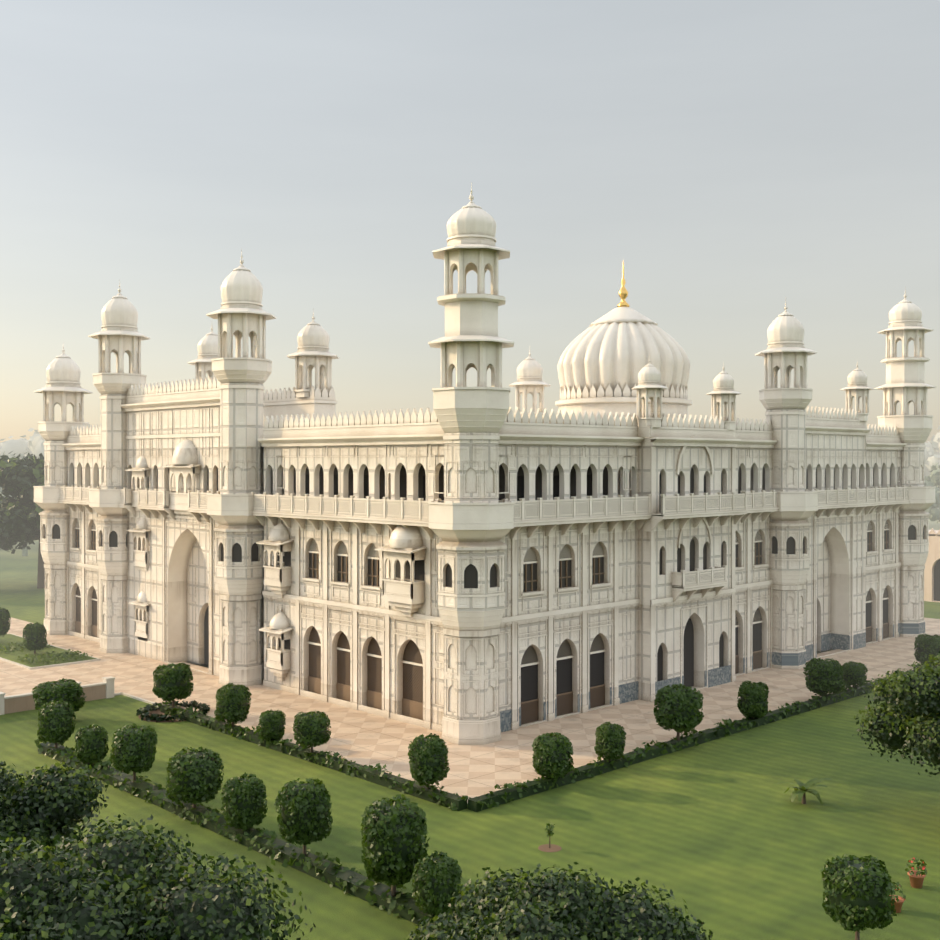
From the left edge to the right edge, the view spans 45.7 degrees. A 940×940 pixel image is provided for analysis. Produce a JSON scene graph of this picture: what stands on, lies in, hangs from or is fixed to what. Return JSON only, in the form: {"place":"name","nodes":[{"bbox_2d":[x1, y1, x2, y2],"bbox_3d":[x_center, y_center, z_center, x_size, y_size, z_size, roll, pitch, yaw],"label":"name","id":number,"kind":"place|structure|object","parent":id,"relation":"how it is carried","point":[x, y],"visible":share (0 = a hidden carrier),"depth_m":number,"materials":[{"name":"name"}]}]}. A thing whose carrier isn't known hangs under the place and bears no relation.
{"place":"outdoors","nodes":[
{"label":"outdoors","id":0,"kind":"place"},
{"bbox_2d":[0,519,939,939],"bbox_3d":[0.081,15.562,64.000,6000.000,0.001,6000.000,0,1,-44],"label":"lawn","id":1,"kind":"structure","parent":0,"point":[724,837],"depth_m":49.75,"materials":[{"name":"green plant"}]},
{"bbox_2d":[0,451,44,588],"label":"tree","id":2,"kind":"object","parent":1,"relation":"on","point":[20,509],"visible":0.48,"depth_m":135.58,"materials":[{"name":"green plant"}]},
{"bbox_2d":[0,633,100,669],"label":"garden bed","id":3,"kind":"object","parent":1,"relation":"on","point":[9,657],"depth_m":90.73,"materials":[{"name":"plant"}]},
{"bbox_2d":[0,607,10,636],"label":"topiary tree","id":4,"kind":"object","parent":3,"relation":"on","point":[5,616],"visible":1,"depth_m":96.82,"materials":[{"name":"green plant"}]},
{"bbox_2d":[23,622,46,653],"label":"topiary tree","id":5,"kind":"object","parent":3,"relation":"on","point":[34,637],"visible":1,"depth_m":90.90,"materials":[{"name":"green plant"}]},
{"bbox_2d":[0,641,92,664],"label":"ground cover plants","id":6,"kind":"object","parent":3,"relation":"on","point":[55,658],"visible":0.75,"depth_m":89.33,"materials":[{"name":"green plant"}]},
{"bbox_2d":[0,759,108,863],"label":"tree","id":7,"kind":"object","parent":1,"relation":"on","point":[54,800],"visible":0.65,"depth_m":32.21,"materials":[{"name":"green plant"}]},
{"bbox_2d":[37,700,75,747],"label":"topiary tree","id":8,"kind":"object","parent":1,"relation":"on","point":[57,723],"visible":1,"depth_m":60.32,"materials":[{"name":"green plant"}]},
{"bbox_2d":[0,676,114,714],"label":"forecourt wall","id":9,"kind":"structure","parent":1,"relation":"on","point":[26,702],"depth_m":72.06,"materials":[{"name":"stone"}]},
{"bbox_2d":[31,678,86,711],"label":"topiary tree","id":10,"kind":"object","parent":1,"relation":"on","point":[67,691],"visible":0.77,"depth_m":68.06,"materials":[{"name":"green plant"}]},
{"bbox_2d":[74,724,108,763],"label":"topiary tree","id":11,"kind":"object","parent":1,"relation":"on","point":[91,742],"visible":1,"depth_m":57.31,"materials":[{"name":"green plant"}]},
{"bbox_2d":[109,723,157,781],"bbox_3d":[-16.404,14.032,54.422,2.272,3.222,2.289,0,0,5],"label":"topiary tree","id":12,"kind":"object","parent":1,"relation":"on","point":[134,751],"visible":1,"depth_m":53.74,"materials":[{"name":"green plant"}]},
{"bbox_2d":[0,813,315,939],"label":"tree","id":13,"kind":"object","parent":1,"relation":"on","point":[116,887],"visible":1,"depth_m":24.14,"materials":[{"name":"green plant"}]},
{"bbox_2d":[136,700,209,722],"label":"flower bed","id":14,"kind":"object","parent":1,"relation":"on","point":[143,713],"visible":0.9,"depth_m":70.09,"materials":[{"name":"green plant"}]},
{"bbox_2d":[152,663,193,706],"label":"topiary tree","id":15,"kind":"object","parent":14,"relation":"on","point":[172,682],"visible":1,"depth_m":69.91,"materials":[{"name":"green plant"}]},
{"bbox_2d":[165,747,223,807],"bbox_3d":[-12.430,14.112,50.297,2.641,3.132,2.619,0,0,-6],"label":"topiary tree","id":16,"kind":"object","parent":1,"relation":"on","point":[193,774],"visible":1,"depth_m":49.54,"materials":[{"name":"green plant"}]},
{"bbox_2d":[214,683,251,725],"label":"topiary tree","id":17,"kind":"object","parent":1,"relation":"on","point":[232,701],"visible":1,"depth_m":64.99,"materials":[{"name":"green plant"}]},
{"bbox_2d":[220,772,267,831],"bbox_3d":[-9.593,14.331,47.372,1.985,2.744,2.000,0,0,-4],"label":"topiary tree","id":18,"kind":"object","parent":1,"relation":"on","point":[242,798],"visible":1,"depth_m":46.73,"materials":[{"name":"green plant"}]},
{"bbox_2d":[35,739,455,925],"bbox_3d":[-11.893,15.315,49.745,1.395,0.902,34.150,0,1,-44],"label":"hedge","id":19,"kind":"object","parent":1,"relation":"on","point":[319,866],"visible":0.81,"depth_m":45.89,"materials":[{"name":"green plant"}]},
{"bbox_2d":[258,709,285,740],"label":"topiary tree","id":20,"kind":"object","parent":1,"relation":"on","point":[271,724],"visible":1,"depth_m":62.19,"materials":[{"name":"green plant"}]},
{"bbox_2d":[114,692,467,803],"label":"plaza kerb","id":21,"kind":"structure","parent":1,"relation":"on","point":[135,697],"depth_m":75.32,"materials":[{"name":"stone"}]},
{"bbox_2d":[274,777,332,856],"bbox_3d":[-6.566,13.983,44.163,2.273,3.494,2.290,0,1,-34],"label":"topiary tree","id":22,"kind":"object","parent":1,"relation":"on","point":[304,815],"visible":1,"depth_m":43.48,"materials":[{"name":"green plant"}]},
{"bbox_2d":[292,710,330,751],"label":"topiary tree","id":23,"kind":"object","parent":1,"relation":"on","point":[311,729],"visible":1,"depth_m":59.29,"materials":[{"name":"green plant"}]},
{"bbox_2d":[157,701,467,810],"bbox_3d":[-9.937,15.210,61.444,1.084,1.000,28.030,0,1,-44],"label":"hedge row","id":24,"kind":"object","parent":1,"relation":"on","point":[378,775],"visible":0.81,"depth_m":58.27,"materials":[{"name":"green plant"}]},
{"bbox_2d":[360,794,429,895],"bbox_3d":[-2.770,13.770,40.217,2.535,3.988,2.514,0,1,-41],"label":"topiary tree","id":25,"kind":"object","parent":1,"relation":"on","point":[393,832],"visible":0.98,"depth_m":39.44,"materials":[{"name":"green plant"}]},
{"bbox_2d":[408,733,449,788],"bbox_3d":[-1.969,14.120,53.143,1.992,3.069,2.009,0,0,9],"label":"topiary tree","id":26,"kind":"object","parent":1,"relation":"on","point":[428,761],"visible":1,"depth_m":52.51,"materials":[{"name":"green plant"}]},
{"bbox_2d":[411,850,462,915],"bbox_3d":[-1.149,14.537,38.567,1.796,2.481,1.810,0,0,-4],"label":"topiary tree","id":27,"kind":"object","parent":1,"relation":"on","point":[436,879],"visible":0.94,"depth_m":37.98,"materials":[{"name":"green plant"}]},
{"bbox_2d":[0,424,939,475],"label":"treeline","id":28,"kind":"object","parent":1,"relation":"on","point":[33,445],"depth_m":340.03,"materials":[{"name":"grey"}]},
{"bbox_2d":[0,451,939,555],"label":"treeline","id":29,"kind":"object","parent":1,"relation":"on","point":[932,479],"depth_m":210.94,"materials":[{"name":"green plant"}]},
{"bbox_2d":[33,182,935,744],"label":"palace","id":30,"kind":"structure","parent":1,"relation":"on","point":[479,564],"depth_m":78.75,"materials":[{"name":"stone"}]},
{"bbox_2d":[538,823,561,851],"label":"sapling tree","id":31,"kind":"object","parent":1,"relation":"on","point":[549,847],"visible":1,"depth_m":46.27,"materials":[{"name":"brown plant"}]},
{"bbox_2d":[532,732,573,778],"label":"topiary tree","id":32,"kind":"object","parent":1,"relation":"on","point":[552,757],"visible":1,"depth_m":54.39,"materials":[{"name":"green plant"}]},
{"bbox_2d":[404,862,712,939],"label":"tree","id":33,"kind":"object","parent":1,"relation":"on","point":[552,907],"visible":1,"depth_m":24.50,"materials":[{"name":"green plant"}]},
{"bbox_2d":[594,722,625,760],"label":"topiary tree","id":34,"kind":"object","parent":1,"relation":"on","point":[610,739],"visible":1,"depth_m":57.69,"materials":[{"name":"green plant"}]},
{"bbox_2d":[653,684,703,740],"bbox_3d":[11.624,13.779,62.338,2.846,3.594,2.824,0,1,-36],"label":"topiary tree","id":35,"kind":"object","parent":1,"relation":"on","point":[678,707],"visible":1,"depth_m":61.45,"materials":[{"name":"green plant"}]},
{"bbox_2d":[467,663,930,811],"bbox_3d":[25.184,15.071,75.313,69.627,0.989,1.080,0,1,-44],"label":"hedge row","id":36,"kind":"object","parent":1,"relation":"on","point":[510,793],"visible":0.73,"depth_m":60.62,"materials":[{"name":"green plant"}]},
{"bbox_2d":[737,680,768,717],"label":"topiary tree","id":37,"kind":"object","parent":1,"relation":"on","point":[752,701],"visible":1,"depth_m":67.07,"materials":[{"name":"green plant"}]},
{"bbox_2d":[776,778,831,804],"bbox_3d":[15.718,15.095,52.353,2.421,1.132,2.042,0,1,-44],"label":"palm shrub","id":38,"kind":"object","parent":1,"relation":"on","point":[803,790],"visible":1,"depth_m":52.18,"materials":[{"name":"green plant"}]},
{"bbox_2d":[803,658,845,695],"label":"topiary tree","id":39,"kind":"object","parent":1,"relation":"on","point":[823,677],"visible":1,"depth_m":72.81,"materials":[{"name":"green plant"}]},
{"bbox_2d":[841,661,867,686],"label":"topiary tree","id":40,"kind":"object","parent":1,"relation":"on","point":[854,674],"visible":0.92,"depth_m":75.82,"materials":[{"name":"green plant"}]},
{"bbox_2d":[820,854,896,939],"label":"topiary tree","id":41,"kind":"object","parent":1,"relation":"on","point":[857,891],"visible":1,"depth_m":35.73,"materials":[{"name":"green plant"}]},
{"bbox_2d":[852,651,939,776],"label":"tree","id":42,"kind":"object","parent":1,"relation":"on","point":[906,714],"visible":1,"depth_m":49.29,"materials":[{"name":"green plant"}]},
{"bbox_2d":[890,882,905,912],"bbox_3d":[15.201,15.242,39.845,0.771,1.051,0.744,0,1,-44],"label":"flower pot","id":43,"kind":"object","parent":1,"relation":"on","point":[899,900],"visible":0.58,"depth_m":39.65,"materials":[{"name":"brown ceramic"}]},
{"bbox_2d":[905,857,926,887],"bbox_3d":[16.868,15.196,42.143,0.793,1.102,0.842,0,1,-44],"label":"flower pot","id":44,"kind":"object","parent":1,"relation":"on","point":[916,877],"visible":1,"depth_m":41.98,"materials":[{"name":"brown ceramic"}]},
{"bbox_2d":[914,633,939,665],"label":"topiary tree","id":45,"kind":"object","parent":1,"relation":"on","point":[925,645],"visible":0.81,"depth_m":84.06,"materials":[{"name":"green plant"}]},
{"bbox_2d":[0,617,939,802],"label":"plaza paving","id":46,"kind":"structure","parent":0,"point":[362,738],"depth_m":70.82,"materials":[{"name":"stone"}]},
{"bbox_2d":[0,0,939,442],"label":"sky","id":47,"kind":"structure","parent":0,"point":[740,160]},
{"bbox_2d":[924,528,939,601],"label":"neighbour building","id":48,"kind":"structure","parent":0,"point":[932,580],"depth_m":127.27,"materials":[{"name":"beige stone"}]}
]}

